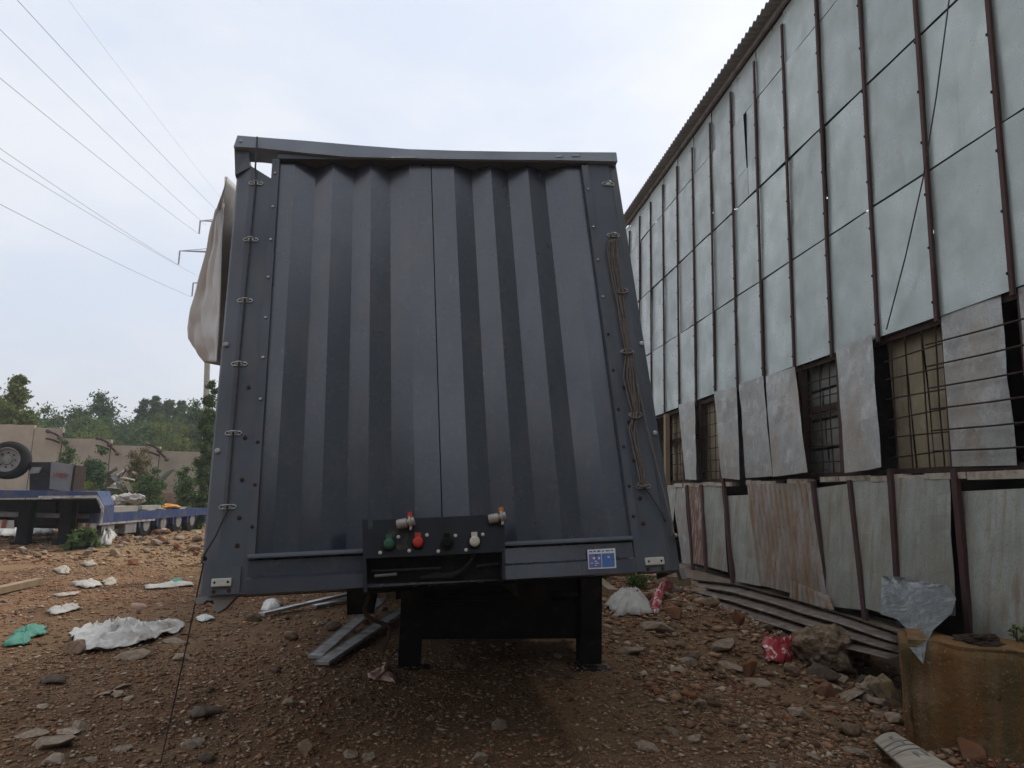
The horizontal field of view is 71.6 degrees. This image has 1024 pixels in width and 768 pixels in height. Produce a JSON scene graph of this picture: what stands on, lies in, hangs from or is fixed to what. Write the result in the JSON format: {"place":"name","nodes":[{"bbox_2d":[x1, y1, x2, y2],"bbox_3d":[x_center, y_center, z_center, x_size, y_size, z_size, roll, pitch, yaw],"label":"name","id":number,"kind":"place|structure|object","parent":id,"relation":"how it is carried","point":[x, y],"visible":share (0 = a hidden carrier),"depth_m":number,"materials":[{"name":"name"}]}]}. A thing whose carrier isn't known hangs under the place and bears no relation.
{"place":"outdoors","nodes":[
{"label":"outdoors","id":0,"kind":"place"},
{"bbox_2d":[100,506,137,511],"bbox_3d":[-10.320,3.269,18.558,0.150,0.140,2.204,2,-9,-5],"label":"concrete post","id":1,"kind":"object","parent":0,"point":[124,508],"visible":0.64,"depth_m":18.84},
{"bbox_2d":[0,529,695,589],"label":"gravel","id":2,"kind":"structure","parent":0,"point":[48,556],"depth_m":14.41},
{"bbox_2d":[0,0,933,427],"label":"sky","id":3,"kind":"structure","parent":0,"point":[622,77],"materials":[{"name":"white"}]},
{"bbox_2d":[0,524,1023,767],"bbox_3d":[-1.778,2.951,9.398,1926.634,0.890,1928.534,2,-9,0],"label":"ground","id":4,"kind":"structure","parent":0,"point":[521,647],"depth_m":5.22,"materials":[{"name":"soil"}]},
{"bbox_2d":[0,527,16,536],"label":"plastic sheet","id":5,"kind":"object","parent":4,"relation":"on","point":[6,532],"visible":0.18,"depth_m":18.49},
{"bbox_2d":[0,578,43,593],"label":"timber beam","id":6,"kind":"structure","parent":4,"relation":"on","point":[14,586],"depth_m":9.30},
{"bbox_2d":[0,374,44,427],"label":"tree","id":7,"kind":"object","parent":4,"relation":"on","point":[13,405],"visible":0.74,"depth_m":33.92,"materials":[{"name":"green plant"}]},
{"bbox_2d":[3,623,47,646],"bbox_3d":[-4.556,2.326,6.723,0.286,0.103,1.038,6,-10,-26],"label":"bag","id":8,"kind":"object","parent":4,"relation":"on","point":[22,635],"visible":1,"depth_m":6.54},
{"bbox_2d":[13,728,49,738],"bbox_3d":[-2.751,2.007,4.081,0.183,0.039,0.114,4,-9,-17],"label":"stone","id":9,"kind":"object","parent":4,"relation":"on","point":[35,732],"visible":0.95,"depth_m":4.06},
{"bbox_2d":[33,528,54,534],"bbox_3d":[-13.510,4.101,20.373,0.708,0.370,3.879,7,-10,-31],"label":"plastic sheet","id":10,"kind":"object","parent":4,"relation":"on","point":[42,531],"visible":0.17,"depth_m":19.22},
{"bbox_2d":[39,674,65,683],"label":"stone","id":11,"kind":"object","parent":4,"relation":"on","point":[53,678],"visible":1,"depth_m":5.07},
{"bbox_2d":[41,752,64,764],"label":"stone","id":12,"kind":"object","parent":4,"relation":"on","point":[58,758],"visible":1,"depth_m":3.67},
{"bbox_2d":[33,734,75,749],"bbox_3d":[-2.533,1.972,3.917,0.260,0.066,0.184,-5,-20,-9],"label":"stone","id":13,"kind":"object","parent":4,"relation":"on","point":[44,742],"visible":0.87,"depth_m":3.88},
{"bbox_2d":[52,565,70,573],"bbox_3d":[-7.342,3.001,11.588,0.261,0.102,1.044,9,-11,-38],"label":"plastic scrap","id":14,"kind":"object","parent":4,"relation":"on","point":[64,569],"visible":1,"depth_m":11.38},
{"bbox_2d":[47,603,81,614],"bbox_3d":[-4.976,2.481,7.903,0.258,0.084,0.475,-1,-9,15],"label":"rag","id":15,"kind":"object","parent":4,"relation":"on","point":[58,609],"visible":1,"depth_m":7.85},
{"bbox_2d":[52,439,80,498],"bbox_3d":[-18.046,3.890,28.621,1.132,3.375,1.333,2,-9,0],"label":"shrub","id":16,"kind":"object","parent":4,"relation":"on","point":[69,456],"visible":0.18,"depth_m":28.77,"materials":[{"name":"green plant"}]},
{"bbox_2d":[56,726,80,734],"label":"stone","id":17,"kind":"object","parent":4,"relation":"on","point":[68,731],"visible":0.84,"depth_m":4.14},
{"bbox_2d":[32,400,113,430],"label":"tree","id":18,"kind":"object","parent":4,"relation":"on","point":[54,421],"visible":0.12,"depth_m":54.94,"materials":[{"name":"green plant"}]},
{"bbox_2d":[64,639,86,654],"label":"stone","id":19,"kind":"object","parent":4,"relation":"on","point":[77,647],"visible":0.81,"depth_m":5.95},
{"bbox_2d":[72,720,88,732],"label":"stone","id":20,"kind":"object","parent":4,"relation":"on","point":[81,725],"visible":0.84,"depth_m":4.20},
{"bbox_2d":[66,478,96,498],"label":"shrub","id":21,"kind":"object","parent":4,"relation":"on","point":[87,484],"visible":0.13,"depth_m":25.71,"materials":[{"name":"green plant"}]},
{"bbox_2d":[60,523,110,549],"bbox_3d":[-9.314,3.404,15.443,0.875,0.738,0.983,-3,-10,29],"label":"weed","id":22,"kind":"object","parent":4,"relation":"on","point":[83,537],"visible":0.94,"depth_m":15.30,"materials":[{"name":"green plant"}]},
{"bbox_2d":[70,578,101,588],"bbox_3d":[-6.096,2.857,10.250,0.391,0.112,0.550,2,-9,0],"label":"rag","id":23,"kind":"object","parent":4,"relation":"on","point":[90,582],"visible":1,"depth_m":10.10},
{"bbox_2d":[64,414,116,443],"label":"tree","id":24,"kind":"object","parent":4,"relation":"on","point":[76,425],"visible":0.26,"depth_m":49.58,"materials":[{"name":"green plant"}]},
{"bbox_2d":[66,415,120,444],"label":"tree","id":25,"kind":"object","parent":4,"relation":"on","point":[94,436],"visible":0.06,"depth_m":41.98,"materials":[{"name":"green plant"}]},
{"bbox_2d":[78,446,110,502],"bbox_3d":[-15.734,3.899,26.677,1.406,3.116,1.440,2,-9,0],"label":"shrub","id":26,"kind":"object","parent":4,"relation":"on","point":[95,469],"visible":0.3,"depth_m":26.57,"materials":[{"name":"green plant"}]},
{"bbox_2d":[0,461,206,544],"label":"flatbed trailer","id":27,"kind":"object","parent":4,"relation":"on","point":[64,517],"visible":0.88,"depth_m":16.82,"materials":[{"name":"blue paint"}]},
{"bbox_2d":[0,441,31,478],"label":"spare wheel","id":28,"kind":"object","parent":27,"relation":"on","point":[15,459],"visible":1,"depth_m":16.71,"materials":[{"name":"rubber"}]},
{"bbox_2d":[0,424,209,499],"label":"concrete wall","id":29,"kind":"structure","parent":4,"relation":"on","point":[42,444],"depth_m":31.82,"materials":[{"name":"concrete"}]},
{"bbox_2d":[67,389,144,436],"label":"tree","id":30,"kind":"object","parent":4,"relation":"on","point":[101,407],"visible":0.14,"depth_m":57.44,"materials":[{"name":"green plant"}]},
{"bbox_2d":[99,528,116,546],"bbox_3d":[-9.948,3.682,17.424,0.423,0.419,4.437,7,-10,-30],"label":"plastic sheet","id":31,"kind":"object","parent":4,"relation":"on","point":[108,536],"visible":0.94,"depth_m":16.29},
{"bbox_2d":[102,477,139,505],"bbox_3d":[-15.082,4.655,27.729,2.212,2.098,1.937,2,-9,0],"label":"shrub","id":32,"kind":"object","parent":4,"relation":"on","point":[117,492],"visible":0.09,"depth_m":27.39,"materials":[{"name":"green plant"}]},
{"bbox_2d":[95,411,147,445],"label":"tree","id":33,"kind":"object","parent":4,"relation":"on","point":[119,436],"visible":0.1,"depth_m":54.98,"materials":[{"name":"green plant"}]},
{"bbox_2d":[68,616,184,649],"bbox_3d":[-3.779,2.293,6.643,1.050,0.206,1.417,2,-9,0],"label":"crumpled sheet","id":34,"kind":"object","parent":4,"relation":"on","point":[118,632],"visible":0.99,"depth_m":6.58,"materials":[{"name":"plastic"}]},
{"bbox_2d":[113,648,150,659],"bbox_3d":[-3.131,2.232,5.852,0.283,0.072,0.200,-3,1,-27],"label":"stone","id":35,"kind":"object","parent":4,"relation":"on","point":[137,654],"visible":0.86,"depth_m":5.82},
{"bbox_2d":[128,493,145,504],"bbox_3d":[-13.801,4.236,26.089,0.630,0.434,0.556,6,-10,-28],"label":"rubbish bag","id":36,"kind":"object","parent":4,"relation":"on","point":[135,499],"visible":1,"depth_m":25.98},
{"bbox_2d":[120,446,154,496],"bbox_3d":[-15.596,4.258,29.690,1.925,3.442,1.938,2,-9,0],"label":"shrub","id":37,"kind":"object","parent":4,"relation":"on","point":[139,464],"visible":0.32,"depth_m":29.55,"materials":[{"name":"green plant"}]},
{"bbox_2d":[127,397,152,426],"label":"tree","id":38,"kind":"object","parent":4,"relation":"on","point":[142,410],"visible":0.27,"depth_m":61.97,"materials":[{"name":"green plant"}]},
{"bbox_2d":[131,465,171,505],"bbox_3d":[-14.017,4.420,27.604,1.590,2.569,1.873,2,-9,0],"label":"shrub","id":39,"kind":"object","parent":4,"relation":"on","point":[152,487],"visible":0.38,"depth_m":27.46,"materials":[{"name":"green plant"}]},
{"bbox_2d":[116,410,190,451],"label":"tree","id":40,"kind":"object","parent":4,"relation":"on","point":[138,440],"visible":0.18,"depth_m":49.30,"materials":[{"name":"green plant"}]},
{"bbox_2d":[147,395,162,425],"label":"tree","id":41,"kind":"object","parent":4,"relation":"on","point":[155,407],"visible":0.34,"depth_m":63.05,"materials":[{"name":"green plant"}]},
{"bbox_2d":[157,492,176,504],"bbox_3d":[-13.924,4.878,29.367,1.334,0.766,0.750,2,-9,0],"label":"concrete slab","id":42,"kind":"object","parent":4,"relation":"on","point":[169,497],"visible":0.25,"depth_m":29.02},
{"bbox_2d":[144,581,193,588],"bbox_3d":[-4.896,2.866,10.190,0.367,0.069,0.889,-3,-10,27],"label":"rag","id":43,"kind":"object","parent":4,"relation":"on","point":[170,584],"visible":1,"depth_m":10.08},
{"bbox_2d":[161,398,176,432],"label":"tree","id":44,"kind":"object","parent":4,"relation":"on","point":[169,405],"visible":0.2,"depth_m":64.12,"materials":[{"name":"green plant"}]},
{"bbox_2d":[149,412,196,451],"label":"tree","id":45,"kind":"object","parent":4,"relation":"on","point":[175,444],"visible":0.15,"depth_m":42.01,"materials":[{"name":"green plant"}]},
{"bbox_2d":[169,400,187,433],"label":"tree","id":46,"kind":"object","parent":4,"relation":"on","point":[182,404],"visible":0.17,"depth_m":62.95,"materials":[{"name":"green plant"}]},
{"bbox_2d":[173,465,198,506],"bbox_3d":[-12.179,4.245,26.591,1.223,2.426,1.333,2,-9,0],"label":"shrub","id":47,"kind":"object","parent":4,"relation":"on","point":[184,487],"visible":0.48,"depth_m":26.48,"materials":[{"name":"green plant"}]},
{"bbox_2d":[180,737,205,749],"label":"stone","id":48,"kind":"object","parent":4,"relation":"on","point":[191,744],"visible":0.92,"depth_m":3.94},
{"bbox_2d":[176,397,213,451],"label":"tree","id":49,"kind":"object","parent":4,"relation":"on","point":[191,419],"visible":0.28,"depth_m":55.39,"materials":[{"name":"green plant"}]},
{"bbox_2d":[178,219,212,295],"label":"power pylon","id":50,"kind":"object","parent":4,"relation":"on","point":[209,220],"visible":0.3,"depth_m":144.64,"materials":[{"name":"metal"}]},
{"bbox_2d":[3,32,200,220],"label":"power line","id":51,"kind":"object","parent":50,"relation":"hanging from","point":[87,114],"visible":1,"depth_m":86.81,"materials":[{"name":"metal"}]},
{"bbox_2d":[188,379,217,528],"bbox_3d":[-10.719,2.445,24.846,1.011,5.320,1.005,2,-9,0],"label":"shrub","id":52,"kind":"object","parent":4,"relation":"on","point":[205,427],"visible":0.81,"depth_m":24.74,"materials":[{"name":"green plant"}]},
{"bbox_2d":[187,705,221,717],"bbox_3d":[-1.941,2.051,4.474,0.216,0.056,0.191,2,-9,0],"label":"stone","id":53,"kind":"object","parent":4,"relation":"on","point":[198,711],"visible":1,"depth_m":4.44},
{"bbox_2d":[201,363,209,503],"bbox_3d":[-13.358,1.843,31.037,0.827,8.356,0.320,2,-9,0],"label":"concrete pole","id":54,"kind":"object","parent":4,"relation":"on","point":[206,376],"depth_m":31.27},
{"bbox_2d":[246,612,261,621],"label":"stone","id":55,"kind":"object","parent":4,"relation":"on","point":[253,617],"visible":0.93,"depth_m":7.57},
{"bbox_2d":[261,598,282,610],"bbox_3d":[-2.887,2.637,8.544,0.240,0.087,0.891,4,-9,-15],"label":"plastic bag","id":56,"kind":"object","parent":4,"relation":"on","point":[271,603],"visible":0.94,"depth_m":8.40,"materials":[{"name":"plastic"}]},
{"bbox_2d":[284,631,298,640],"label":"stone","id":57,"kind":"object","parent":4,"relation":"on","point":[290,635],"visible":0.91,"depth_m":6.63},
{"bbox_2d":[258,592,346,615],"bbox_3d":[-2.275,2.682,8.908,0.093,0.093,2.442,-2,-10,23],"label":"metal plank","id":58,"kind":"object","parent":4,"relation":"on","point":[297,605],"visible":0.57,"depth_m":8.37,"materials":[{"name":"metal"}]},
{"bbox_2d":[298,739,314,754],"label":"stone","id":59,"kind":"object","parent":4,"relation":"on","point":[305,746],"visible":0.89,"depth_m":3.85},
{"bbox_2d":[310,598,346,607],"bbox_3d":[-2.165,2.767,9.048,0.124,0.055,0.880,-5,-11,36],"label":"metal plank","id":60,"kind":"object","parent":4,"relation":"on","point":[329,603],"visible":0.57,"depth_m":8.88,"materials":[{"name":"metal"}]},
{"bbox_2d":[324,621,342,630],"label":"stone","id":61,"kind":"object","parent":4,"relation":"on","point":[332,626],"visible":0.86,"depth_m":7.21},
{"bbox_2d":[308,598,386,658],"bbox_3d":[-1.591,2.415,7.188,0.124,0.124,2.657,1,-9,2],"label":"metal plank","id":62,"kind":"object","parent":4,"relation":"on","point":[337,637],"visible":0.93,"depth_m":6.62,"materials":[{"name":"metal"}]},
{"bbox_2d":[343,749,357,758],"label":"stone","id":63,"kind":"object","parent":4,"relation":"on","point":[348,753],"visible":1,"depth_m":3.81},
{"bbox_2d":[314,606,400,664],"bbox_3d":[-1.338,2.487,7.431,0.124,0.079,3.553,1,-9,6],"label":"metal plank","id":64,"kind":"object","parent":4,"relation":"on","point":[340,650],"visible":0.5,"depth_m":6.44,"materials":[{"name":"metal"}]},
{"bbox_2d":[366,664,398,683],"bbox_3d":[-0.998,2.197,5.403,0.209,0.061,0.566,5,-10,-20],"label":"wrapper","id":65,"kind":"object","parent":4,"relation":"on","point":[382,673],"visible":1,"depth_m":5.35,"materials":[{"name":"plastic"}]},
{"bbox_2d":[187,135,686,671],"bbox_3d":[-1.325,1.134,10.389,3.300,3.782,13.778,3,-9,-7],"label":"semi trailer","id":66,"kind":"object","parent":4,"relation":"on","point":[433,419],"visible":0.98,"depth_m":4.15,"materials":[{"name":"paint"}]},
{"bbox_2d":[154,563,203,767],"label":"trailing wire","id":67,"kind":"object","parent":66,"relation":"hanging from","point":[182,664],"visible":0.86,"depth_m":3.55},
{"bbox_2d":[201,137,257,563],"bbox_3d":[-1.521,-0.338,3.983,0.093,2.560,0.646,4,-9,-14],"label":"securing cord","id":68,"kind":"object","parent":66,"relation":"hanging from","point":[229,478],"visible":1,"depth_m":3.91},
{"bbox_2d":[607,234,674,536],"bbox_3d":[0.721,-0.076,4.236,0.162,1.903,0.532,7,-10,-29],"label":"coiled cable","id":69,"kind":"object","parent":66,"relation":"hanging from","point":[625,334],"visible":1,"depth_m":4.23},
{"bbox_2d":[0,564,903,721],"bbox_3d":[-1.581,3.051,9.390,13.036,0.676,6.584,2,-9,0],"label":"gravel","id":70,"kind":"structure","parent":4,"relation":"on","point":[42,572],"depth_m":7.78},
{"bbox_2d":[470,751,487,763],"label":"stone","id":71,"kind":"object","parent":4,"relation":"on","point":[480,757],"visible":0.98,"depth_m":3.73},
{"bbox_2d":[602,578,617,594],"bbox_3d":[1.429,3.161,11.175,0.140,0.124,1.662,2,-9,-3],"label":"rock","id":72,"kind":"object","parent":4,"relation":"on","point":[608,588],"depth_m":10.57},
{"bbox_2d":[605,587,653,615],"bbox_3d":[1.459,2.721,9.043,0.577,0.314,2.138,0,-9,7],"label":"sack","id":73,"kind":"object","parent":4,"relation":"on","point":[633,601],"visible":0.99,"depth_m":8.39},
{"bbox_2d":[618,647,645,654],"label":"stone","id":74,"kind":"object","parent":4,"relation":"on","point":[631,650],"visible":0.72,"depth_m":6.44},
{"bbox_2d":[624,573,649,589],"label":"weed","id":75,"kind":"object","parent":4,"relation":"on","point":[639,581],"visible":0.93,"depth_m":11.15,"materials":[{"name":"green plant"}]},
{"bbox_2d":[636,740,659,752],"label":"stone","id":76,"kind":"object","parent":4,"relation":"on","point":[645,745],"visible":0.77,"depth_m":4.01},
{"bbox_2d":[640,621,674,632],"bbox_3d":[1.560,2.636,7.699,0.330,0.116,0.268,5,-10,-19],"label":"stone","id":77,"kind":"object","parent":4,"relation":"on","point":[660,627],"visible":0.91,"depth_m":7.61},
{"bbox_2d":[628,574,690,585],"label":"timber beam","id":78,"kind":"structure","parent":4,"relation":"on","point":[677,581],"depth_m":12.20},
{"bbox_2d":[650,579,672,613],"bbox_3d":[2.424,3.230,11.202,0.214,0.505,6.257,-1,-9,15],"label":"wrapper","id":79,"kind":"object","parent":4,"relation":"on","point":[656,600],"visible":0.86,"depth_m":8.91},
{"bbox_2d":[665,605,681,619],"bbox_3d":[1.896,2.668,8.255,0.192,0.176,0.151,4,-9,-16],"label":"brick fragment","id":80,"kind":"object","parent":4,"relation":"on","point":[675,611],"visible":0.77,"depth_m":8.24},
{"bbox_2d":[679,657,696,665],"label":"rubble stone","id":81,"kind":"object","parent":4,"relation":"on","point":[688,661],"visible":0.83,"depth_m":6.68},
{"bbox_2d":[681,650,699,660],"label":"rubble stone","id":82,"kind":"object","parent":4,"relation":"on","point":[693,654],"visible":0.62,"depth_m":6.87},
{"bbox_2d":[686,734,700,742],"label":"stone","id":83,"kind":"object","parent":4,"relation":"on","point":[694,738],"visible":1,"depth_m":4.15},
{"bbox_2d":[691,698,706,708],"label":"stone","id":84,"kind":"object","parent":4,"relation":"on","point":[697,702],"visible":0.75,"depth_m":4.88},
{"bbox_2d":[701,597,719,607],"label":"stone","id":85,"kind":"object","parent":4,"relation":"on","point":[710,601],"visible":0.86,"depth_m":8.87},
{"bbox_2d":[710,638,735,650],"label":"rubble stone","id":86,"kind":"object","parent":4,"relation":"on","point":[728,644],"visible":0.91,"depth_m":7.49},
{"bbox_2d":[716,660,742,671],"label":"stone","id":87,"kind":"object","parent":4,"relation":"on","point":[729,665],"visible":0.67,"depth_m":7.09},
{"bbox_2d":[731,609,744,624],"bbox_3d":[2.735,2.833,8.630,0.112,0.213,0.279,2,-9,-6],"label":"brick fragment","id":88,"kind":"object","parent":4,"relation":"on","point":[738,618],"visible":0.86,"depth_m":8.54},
{"bbox_2d":[743,658,757,676],"bbox_3d":[2.366,2.855,7.138,0.235,0.176,0.134,10,-12,-42],"label":"brick fragment","id":89,"kind":"object","parent":4,"relation":"on","point":[749,666],"visible":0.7,"depth_m":7.06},
{"bbox_2d":[745,677,770,686],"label":"stone","id":90,"kind":"object","parent":4,"relation":"on","point":[760,682],"visible":0.62,"depth_m":6.86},
{"bbox_2d":[761,634,793,662],"bbox_3d":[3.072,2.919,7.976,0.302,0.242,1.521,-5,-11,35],"label":"wrapper","id":91,"kind":"object","parent":4,"relation":"on","point":[777,649],"visible":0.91,"depth_m":7.63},
{"bbox_2d":[783,662,800,674],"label":"stone","id":92,"kind":"object","parent":4,"relation":"on","point":[791,668],"visible":0.94,"depth_m":7.19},
{"bbox_2d":[691,579,898,658],"bbox_3d":[3.571,3.200,10.319,0.591,0.346,6.916,2,-9,-6],"label":"ribbed steel sheet","id":93,"kind":"object","parent":4,"relation":"on","point":[788,613],"visible":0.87,"depth_m":9.26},
{"bbox_2d":[787,707,809,719],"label":"stone","id":94,"kind":"object","parent":4,"relation":"on","point":[800,712],"visible":0.89,"depth_m":5.94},
{"bbox_2d":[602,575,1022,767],"bbox_3d":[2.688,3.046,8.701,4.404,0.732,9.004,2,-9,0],"label":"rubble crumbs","id":95,"kind":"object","parent":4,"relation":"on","point":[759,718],"visible":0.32,"depth_m":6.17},
{"bbox_2d":[789,623,854,673],"bbox_3d":[3.421,2.930,7.780,0.667,0.612,0.514,2,-9,0],"label":"rubble chunk","id":96,"kind":"object","parent":4,"relation":"on","point":[822,644],"visible":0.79,"depth_m":7.64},
{"bbox_2d":[805,662,841,682],"bbox_3d":[3.239,3.021,7.409,0.359,0.198,0.258,6,-18,12],"label":"stone","id":97,"kind":"object","parent":4,"relation":"on","point":[825,673],"visible":0.59,"depth_m":7.33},
{"bbox_2d":[624,0,1023,669],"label":"metal shed","id":98,"kind":"structure","parent":4,"relation":"on","point":[836,372],"depth_m":9.44,"materials":[{"name":"grey metal"}]},
{"bbox_2d":[813,681,836,697],"bbox_3d":[3.033,2.970,6.847,0.279,0.160,0.153,9,-12,-40],"label":"brick fragment","id":99,"kind":"object","parent":4,"relation":"on","point":[826,689],"visible":0.68,"depth_m":6.78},
{"bbox_2d":[838,721,862,736],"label":"stone","id":100,"kind":"object","parent":4,"relation":"on","point":[848,729],"visible":0.94,"depth_m":5.74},
{"bbox_2d":[838,688,863,700],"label":"rock","id":101,"kind":"object","parent":4,"relation":"on","point":[853,693],"visible":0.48,"depth_m":6.76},
{"bbox_2d":[843,746,869,758],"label":"stone","id":102,"kind":"object","parent":4,"relation":"on","point":[860,752],"visible":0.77,"depth_m":5.23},
{"bbox_2d":[854,675,876,704],"bbox_3d":[3.458,2.974,6.826,0.370,0.331,0.264,2,-9,0],"label":"rubble chunk","id":103,"kind":"object","parent":4,"relation":"on","point":[865,688],"visible":0.39,"depth_m":6.78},
{"bbox_2d":[866,696,891,707],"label":"rubble stone","id":104,"kind":"object","parent":4,"relation":"on","point":[881,702],"visible":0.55,"depth_m":6.64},
{"bbox_2d":[867,673,902,707],"bbox_3d":[3.535,2.911,6.751,0.389,0.324,0.107,22,-35,-2],"label":"stone","id":105,"kind":"object","parent":4,"relation":"on","point":[881,685],"visible":0.91,"depth_m":6.72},
{"bbox_2d":[878,722,894,733],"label":"stone","id":106,"kind":"object","parent":4,"relation":"on","point":[883,727],"visible":0.79,"depth_m":5.77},
{"bbox_2d":[884,712,903,724],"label":"stone","id":107,"kind":"object","parent":4,"relation":"on","point":[894,718],"visible":0.88,"depth_m":6.14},
{"bbox_2d":[874,732,953,767],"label":"printed board","id":108,"kind":"object","parent":4,"relation":"on","point":[902,752],"visible":1,"depth_m":4.37,"materials":[{"name":"grey metal"}]},
{"bbox_2d":[897,629,1023,763],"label":"concrete block","id":109,"kind":"object","parent":4,"relation":"on","point":[953,691],"depth_m":5.55,"materials":[{"name":"concrete"}]},
{"bbox_2d":[952,633,1005,646],"bbox_3d":[3.869,2.134,5.897,0.438,0.120,0.260,2,-9,0],"label":"earth clod","id":110,"kind":"object","parent":109,"relation":"on","point":[986,640],"visible":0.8,"depth_m":5.86,"materials":[{"name":"soil"}]},
{"bbox_2d":[1007,624,1023,641],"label":"weed","id":111,"kind":"object","parent":109,"relation":"on","point":[1014,634],"visible":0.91,"depth_m":6.03,"materials":[{"name":"green plant"}]},
{"bbox_2d":[957,737,987,764],"bbox_3d":[3.445,2.762,5.323,0.134,0.162,0.210,24,8,-16],"label":"brick fragment","id":112,"kind":"object","parent":4,"relation":"on","point":[971,751],"visible":0.66,"depth_m":5.30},
{"bbox_2d":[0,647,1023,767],"bbox_3d":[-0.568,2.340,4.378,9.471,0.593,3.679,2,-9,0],"label":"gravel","id":113,"kind":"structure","parent":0,"point":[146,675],"depth_m":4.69,"materials":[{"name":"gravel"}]},
{"bbox_2d":[197,752,214,763],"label":"stone","id":114,"kind":"object","parent":113,"relation":"on","point":[206,758],"visible":1,"depth_m":3.72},
{"bbox_2d":[491,718,506,730],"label":"stone","id":115,"kind":"object","parent":113,"relation":"on","point":[499,724],"visible":0.86,"depth_m":4.25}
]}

